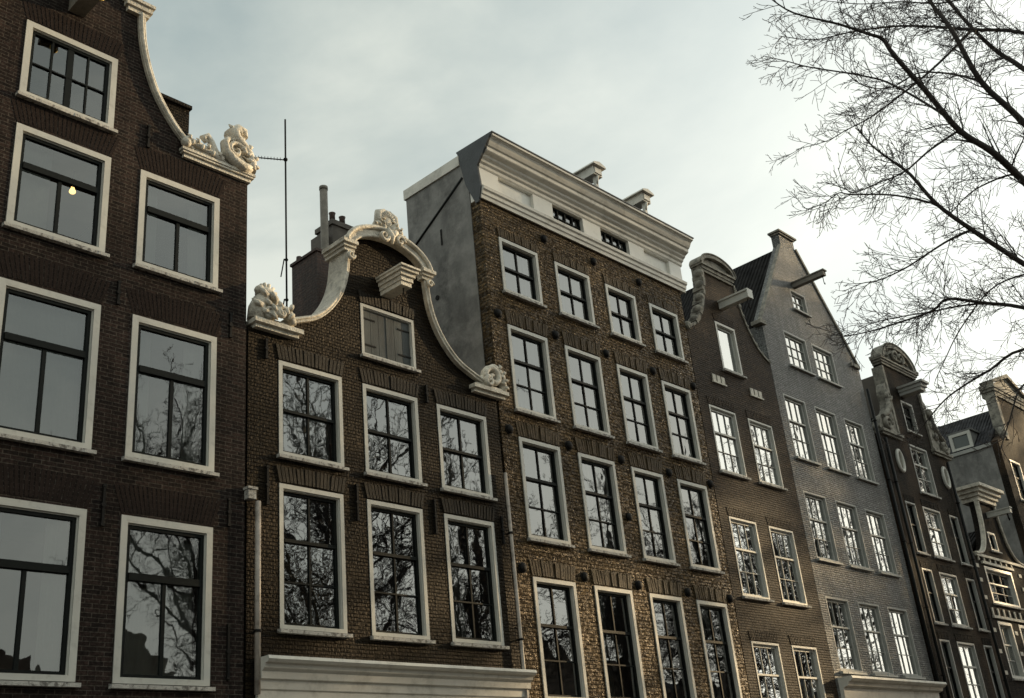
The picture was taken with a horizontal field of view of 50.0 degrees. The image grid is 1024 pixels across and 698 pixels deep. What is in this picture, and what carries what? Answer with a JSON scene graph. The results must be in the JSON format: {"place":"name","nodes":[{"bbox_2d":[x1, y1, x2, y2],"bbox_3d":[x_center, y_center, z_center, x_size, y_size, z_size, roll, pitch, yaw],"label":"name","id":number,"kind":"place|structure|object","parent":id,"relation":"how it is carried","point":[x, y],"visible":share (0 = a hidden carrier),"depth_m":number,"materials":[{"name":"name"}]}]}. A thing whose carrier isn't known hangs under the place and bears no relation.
{"place":"outdoors","nodes":[
{"label":"outdoors","id":0,"kind":"place"},
{"bbox_2d":[143,0,1023,426],"label":"sky","id":1,"kind":"structure","parent":0,"point":[374,97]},
{"bbox_3d":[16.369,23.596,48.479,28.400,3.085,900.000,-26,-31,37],"label":"pavement","id":2,"kind":"structure","parent":0,"visible":0},
{"bbox_2d":[0,0,259,697],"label":"gabled house","id":3,"kind":"structure","parent":2,"relation":"on","point":[123,279],"depth_m":16.39,"materials":[{"name":"brown brick"}]},
{"bbox_2d":[0,463,97,687],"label":"window","id":4,"kind":"structure","parent":3,"relation":"in","point":[53,568],"depth_m":14.41,"materials":[{"name":"white paint"}]},
{"bbox_2d":[0,249,110,455],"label":"window","id":5,"kind":"structure","parent":3,"relation":"in","point":[41,352],"depth_m":15.52,"materials":[{"name":"glass"}]},
{"bbox_2d":[2,96,119,258],"bbox_3d":[-6.861,-2.548,16.615,0.377,2.289,1.752,-26,-31,37],"label":"window","id":6,"kind":"structure","parent":3,"relation":"in","point":[31,174],"depth_m":16.55,"materials":[{"name":"white paint"}]},
{"bbox_2d":[15,0,124,134],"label":"window","id":7,"kind":"structure","parent":3,"relation":"in","point":[33,31],"depth_m":17.44,"materials":[{"name":"white paint"}]},
{"bbox_2d":[69,171,75,193],"bbox_3d":[-7.170,-2.745,17.935,0.102,0.495,0.107,-26,-31,37],"label":"ceiling lamp","id":8,"kind":"object","parent":3,"relation":"hanging from","point":[72,190],"visible":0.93,"depth_m":17.83,"materials":[{"name":"yellow glass"}]},
{"bbox_2d":[108,484,220,691],"bbox_3d":[-4.939,3.377,15.500,0.375,2.828,1.712,-26,-31,37],"label":"window","id":9,"kind":"structure","parent":3,"relation":"in","point":[152,650],"depth_m":15.54,"materials":[{"name":"white paint"}]},
{"bbox_2d":[121,287,223,477],"bbox_3d":[-5.229,0.534,16.787,0.382,2.816,1.712,-26,-31,37],"label":"window","id":10,"kind":"structure","parent":3,"relation":"in","point":[140,369],"depth_m":16.85,"materials":[{"name":"white paint"}]},
{"bbox_2d":[132,145,225,294],"bbox_3d":[-5.493,-2.075,17.965,0.382,2.286,1.712,-26,-31,37],"label":"window","id":11,"kind":"structure","parent":3,"relation":"in","point":[148,212],"depth_m":18.03,"materials":[{"name":"white paint"}]},
{"bbox_2d":[243,185,536,697],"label":"gabled house","id":12,"kind":"structure","parent":2,"relation":"on","point":[378,556],"depth_m":19.32,"materials":[{"name":"brown brick"}]},
{"bbox_2d":[255,119,288,306],"bbox_3d":[-4.473,-2.030,20.996,0.518,5.520,0.887,-15,-26,20],"label":"antenna","id":13,"kind":"object","parent":12,"relation":"attached to","point":[285,159],"visible":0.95,"depth_m":21.13,"materials":[{"name":"black metal"}]},
{"bbox_2d":[275,343,349,471],"bbox_3d":[-3.458,1.024,18.596,0.376,2.045,1.444,-26,-31,37],"label":"window","id":14,"kind":"structure","parent":12,"relation":"in","point":[304,422],"depth_m":18.70,"materials":[{"name":"glass"}]},
{"bbox_2d":[276,465,352,637],"bbox_3d":[-3.236,3.252,17.564,0.349,2.675,1.405,-26,-31,37],"label":"window","id":15,"kind":"structure","parent":12,"relation":"in","point":[305,607],"depth_m":17.59,"materials":[{"name":"white paint"}]},
{"bbox_2d":[357,290,420,373],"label":"window","id":16,"kind":"structure","parent":12,"relation":"in","point":[387,338],"depth_m":20.57,"materials":[{"name":"white paint"}]},
{"bbox_2d":[359,368,427,487],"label":"window","id":17,"kind":"structure","parent":12,"relation":"in","point":[415,479],"depth_m":19.94,"materials":[{"name":"white paint"}]},
{"bbox_2d":[363,482,435,643],"bbox_3d":[-1.986,3.666,18.761,0.290,2.675,1.385,-26,-31,37],"label":"window","id":18,"kind":"structure","parent":12,"relation":"in","point":[397,495],"depth_m":18.90,"materials":[{"name":"white paint"}]},
{"bbox_2d":[433,389,497,501],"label":"window","id":19,"kind":"structure","parent":12,"relation":"in","point":[458,457],"depth_m":21.16,"materials":[{"name":"glass"}]},
{"bbox_2d":[440,498,509,649],"bbox_3d":[-0.769,4.109,20.012,0.372,2.674,1.405,-26,-31,37],"label":"window","id":20,"kind":"structure","parent":12,"relation":"in","point":[451,522],"depth_m":20.08,"materials":[{"name":"white paint"}]},
{"bbox_2d":[403,131,749,697],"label":"building","id":21,"kind":"structure","parent":2,"relation":"on","point":[556,291],"depth_m":24.81,"materials":[{"name":"brown brick"}]},
{"bbox_2d":[496,227,546,308],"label":"window","id":22,"kind":"structure","parent":21,"relation":"in","point":[515,278],"depth_m":24.55,"materials":[{"name":"white paint"}]},
{"bbox_2d":[504,309,560,423],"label":"window","id":23,"kind":"structure","parent":21,"relation":"in","point":[525,370],"depth_m":23.57,"materials":[{"name":"glass"}]},
{"bbox_2d":[515,421,574,548],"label":"window","id":24,"kind":"structure","parent":21,"relation":"in","point":[526,430],"depth_m":22.52,"materials":[{"name":"white paint"}]},
{"bbox_2d":[529,559,588,697],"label":"window","id":25,"kind":"structure","parent":21,"relation":"in","point":[538,567],"depth_m":21.31,"materials":[{"name":"white paint"}]},
{"bbox_2d":[552,207,580,230],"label":"attic window","id":26,"kind":"structure","parent":21,"relation":"in","point":[564,215],"depth_m":26.61,"materials":[{"name":"black paint"}]},
{"bbox_2d":[552,252,599,329],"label":"window","id":27,"kind":"structure","parent":21,"relation":"in","point":[570,306],"depth_m":25.80,"materials":[{"name":"white paint"}]},
{"bbox_2d":[561,331,614,439],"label":"window","id":28,"kind":"structure","parent":21,"relation":"in","point":[575,341],"depth_m":24.84,"materials":[{"name":"white paint"}]},
{"bbox_2d":[574,437,631,557],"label":"window","id":29,"kind":"structure","parent":21,"relation":"in","point":[598,525],"depth_m":23.75,"materials":[{"name":"white paint"}]},
{"bbox_2d":[600,231,626,252],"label":"attic window","id":30,"kind":"structure","parent":21,"relation":"in","point":[604,234],"depth_m":27.85,"materials":[{"name":"black paint"}]},
{"bbox_2d":[590,569,646,697],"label":"window","id":31,"kind":"structure","parent":21,"relation":"in","point":[607,578],"depth_m":22.55,"materials":[{"name":"white paint"}]},
{"bbox_2d":[603,275,645,347],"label":"window","id":32,"kind":"structure","parent":21,"relation":"in","point":[618,319],"depth_m":27.04,"materials":[{"name":"white paint"}]},
{"bbox_2d":[613,350,662,453],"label":"window","id":33,"kind":"structure","parent":21,"relation":"in","point":[630,402],"depth_m":26.09,"materials":[{"name":"white paint"}]},
{"bbox_2d":[627,452,679,566],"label":"window","id":34,"kind":"structure","parent":21,"relation":"in","point":[635,460],"depth_m":25.01,"materials":[{"name":"white paint"}]},
{"bbox_2d":[647,295,688,364],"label":"window","id":35,"kind":"structure","parent":21,"relation":"in","point":[661,335],"depth_m":28.26,"materials":[{"name":"white paint"}]},
{"bbox_2d":[645,577,696,697],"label":"window","id":36,"kind":"structure","parent":21,"relation":"in","point":[653,585],"depth_m":23.83,"materials":[{"name":"white paint"}]},
{"bbox_2d":[658,367,705,465],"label":"window","id":37,"kind":"structure","parent":21,"relation":"in","point":[678,439],"depth_m":27.28,"materials":[{"name":"white paint"}]},
{"bbox_2d":[673,465,724,574],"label":"window","id":38,"kind":"structure","parent":21,"relation":"in","point":[688,500],"depth_m":26.25,"materials":[{"name":"white paint"}]},
{"bbox_2d":[692,585,742,697],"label":"window","id":39,"kind":"structure","parent":21,"relation":"in","point":[703,592],"depth_m":25.06,"materials":[{"name":"white paint"}]},
{"bbox_2d":[685,253,838,697],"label":"gabled house","id":40,"kind":"structure","parent":2,"relation":"on","point":[784,643],"depth_m":28.49,"materials":[{"name":"brown brick"}]},
{"bbox_2d":[706,395,750,480],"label":"window","id":41,"kind":"structure","parent":40,"relation":"in","point":[724,422],"depth_m":28.49,"materials":[{"name":"glass"}]},
{"bbox_2d":[712,313,746,379],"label":"window","id":42,"kind":"structure","parent":40,"relation":"in","point":[726,336],"depth_m":30.33,"materials":[{"name":"glass"}]},
{"bbox_2d":[726,506,774,602],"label":"window","id":43,"kind":"structure","parent":40,"relation":"in","point":[752,576],"depth_m":27.23,"materials":[{"name":"white paint"}]},
{"bbox_2d":[745,409,787,490],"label":"window","id":44,"kind":"structure","parent":40,"relation":"in","point":[767,463],"depth_m":29.75,"materials":[{"name":"glass"}]},
{"bbox_2d":[748,630,788,697],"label":"window","id":45,"kind":"structure","parent":40,"relation":"in","point":[767,656],"depth_m":26.15,"materials":[{"name":"glass"}]},
{"bbox_2d":[766,516,811,608],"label":"window","id":46,"kind":"structure","parent":40,"relation":"in","point":[783,542],"depth_m":28.48,"materials":[{"name":"white paint"}]},
{"bbox_2d":[788,635,825,697],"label":"window","id":47,"kind":"structure","parent":40,"relation":"in","point":[810,681],"depth_m":27.41,"materials":[{"name":"glass"}]},
{"bbox_2d":[680,229,946,697],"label":"gabled house","id":48,"kind":"structure","parent":2,"relation":"on","point":[874,633],"depth_m":32.38,"materials":[{"name":"grey brick"}]},
{"bbox_2d":[783,330,815,376],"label":"window","id":49,"kind":"structure","parent":48,"relation":"in","point":[798,356],"depth_m":33.49,"materials":[{"name":"glass"}]},
{"bbox_2d":[789,289,811,317],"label":"window","id":50,"kind":"structure","parent":48,"relation":"in","point":[799,303],"depth_m":34.81,"materials":[{"name":"grey paint"}]},
{"bbox_2d":[782,393,821,465],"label":"window","id":51,"kind":"structure","parent":48,"relation":"in","point":[796,411],"depth_m":31.79,"materials":[{"name":"glass"}]},
{"bbox_2d":[803,490,842,565],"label":"window","id":52,"kind":"structure","parent":48,"relation":"in","point":[816,505],"depth_m":30.60,"materials":[{"name":"grey paint"}]},
{"bbox_2d":[811,344,842,388],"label":"window","id":53,"kind":"structure","parent":48,"relation":"in","point":[826,371],"depth_m":34.64,"materials":[{"name":"glass"}]},
{"bbox_2d":[814,406,851,475],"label":"window","id":54,"kind":"structure","parent":48,"relation":"in","point":[827,423],"depth_m":33.03,"materials":[{"name":"glass"}]},
{"bbox_2d":[825,596,867,674],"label":"window","id":55,"kind":"structure","parent":48,"relation":"in","point":[846,646],"depth_m":29.39,"materials":[{"name":"glass"}]},
{"bbox_2d":[835,500,873,571],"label":"window","id":56,"kind":"structure","parent":48,"relation":"in","point":[850,526],"depth_m":31.84,"materials":[{"name":"grey paint"}]},
{"bbox_2d":[843,417,879,485],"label":"window","id":57,"kind":"structure","parent":48,"relation":"in","point":[855,432],"depth_m":34.27,"materials":[{"name":"glass"}]},
{"bbox_2d":[857,601,897,677],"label":"window","id":58,"kind":"structure","parent":48,"relation":"in","point":[876,642],"depth_m":30.63,"materials":[{"name":"glass"}]},
{"bbox_2d":[864,508,901,577],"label":"window","id":59,"kind":"structure","parent":48,"relation":"in","point":[886,565],"depth_m":33.07,"materials":[{"name":"grey paint"}]},
{"bbox_2d":[887,607,925,679],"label":"window","id":60,"kind":"structure","parent":48,"relation":"in","point":[905,646],"depth_m":31.85,"materials":[{"name":"glass"}]},
{"bbox_2d":[861,342,1011,697],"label":"gabled house","id":61,"kind":"structure","parent":2,"relation":"on","point":[965,649],"depth_m":36.13,"materials":[{"name":"brown brick"}]},
{"bbox_2d":[895,449,905,472],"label":"oval window","id":62,"kind":"structure","parent":61,"relation":"in","point":[900,460],"depth_m":36.04,"materials":[{"name":"white paint"}]},
{"bbox_2d":[900,400,922,436],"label":"window","id":63,"kind":"structure","parent":61,"relation":"in","point":[911,418],"depth_m":38.28,"materials":[{"name":"grey paint"}]},
{"bbox_2d":[903,494,930,556],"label":"window","id":64,"kind":"structure","parent":61,"relation":"in","point":[915,524],"depth_m":35.35,"materials":[{"name":"grey paint"}]},
{"bbox_2d":[907,437,941,499],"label":"window","id":65,"kind":"structure","parent":61,"relation":"in","point":[920,459],"depth_m":37.49,"materials":[{"name":"glass"}]},
{"bbox_2d":[919,560,948,625],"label":"window","id":66,"kind":"structure","parent":61,"relation":"in","point":[932,591],"depth_m":34.46,"materials":[{"name":"grey paint"}]},
{"bbox_2d":[920,499,954,562],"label":"window","id":67,"kind":"structure","parent":61,"relation":"in","point":[933,519],"depth_m":36.43,"materials":[{"name":"grey paint"}]},
{"bbox_2d":[941,466,950,488],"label":"oval window","id":68,"kind":"structure","parent":61,"relation":"in","point":[946,479],"depth_m":38.46,"materials":[{"name":"white paint"}]},
{"bbox_2d":[937,632,963,697],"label":"window","id":69,"kind":"structure","parent":61,"relation":"in","point":[951,669],"depth_m":33.55,"materials":[{"name":"grey paint"}]},
{"bbox_2d":[936,564,972,629],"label":"window","id":70,"kind":"structure","parent":61,"relation":"in","point":[950,585],"depth_m":35.53,"materials":[{"name":"glass"}]},
{"bbox_2d":[947,508,972,566],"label":"window","id":71,"kind":"structure","parent":61,"relation":"in","point":[959,540],"depth_m":37.64,"materials":[{"name":"grey paint"}]},
{"bbox_2d":[954,633,987,697],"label":"window","id":72,"kind":"structure","parent":61,"relation":"in","point":[970,663],"depth_m":34.64,"materials":[{"name":"glass"}]},
{"bbox_2d":[963,571,990,632],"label":"window","id":73,"kind":"structure","parent":61,"relation":"in","point":[971,585],"depth_m":36.74,"materials":[{"name":"grey paint"}]},
{"bbox_2d":[981,638,1004,697],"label":"window","id":74,"kind":"structure","parent":61,"relation":"in","point":[988,650],"depth_m":35.86,"materials":[{"name":"grey paint"}]},
{"bbox_2d":[938,374,1023,563],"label":"gabled house","id":75,"kind":"structure","parent":2,"relation":"on","point":[967,464],"depth_m":44.85,"materials":[{"name":"white paint"}]},
{"bbox_2d":[1009,459,1023,501],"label":"window","id":76,"kind":"structure","parent":75,"relation":"in","point":[1017,466],"depth_m":44.71,"materials":[{"name":"white paint"}]},
{"bbox_2d":[956,482,1023,697],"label":"gabled house","id":77,"kind":"structure","parent":2,"relation":"on","point":[1000,566],"depth_m":39.36,"materials":[{"name":"brown brick"}]},
{"bbox_2d":[987,531,1002,553],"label":"window","id":78,"kind":"structure","parent":77,"relation":"in","point":[993,543],"depth_m":39.87,"materials":[{"name":"white paint"}]},
{"bbox_2d":[984,566,1023,609],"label":"window","id":79,"kind":"structure","parent":77,"relation":"in","point":[992,571],"depth_m":39.16,"materials":[{"name":"white paint"}]},
{"bbox_2d":[997,621,1023,680],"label":"window","id":80,"kind":"structure","parent":77,"relation":"in","point":[1006,630],"depth_m":37.62,"materials":[{"name":"white paint"}]},
{"bbox_2d":[1018,625,1023,644],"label":"window","id":81,"kind":"structure","parent":77,"relation":"in","point":[1021,627],"depth_m":38.78,"materials":[{"name":"white paint"}]},
{"bbox_3d":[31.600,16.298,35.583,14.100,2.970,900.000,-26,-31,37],"label":"street","id":82,"kind":"structure","parent":0,"visible":0},
{"bbox_2d":[739,0,1023,465],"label":"bare tree","id":83,"kind":"object","parent":82,"relation":"on","point":[919,81],"visible":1,"depth_m":14.99,"materials":[{"name":"brown plant"}]}
]}

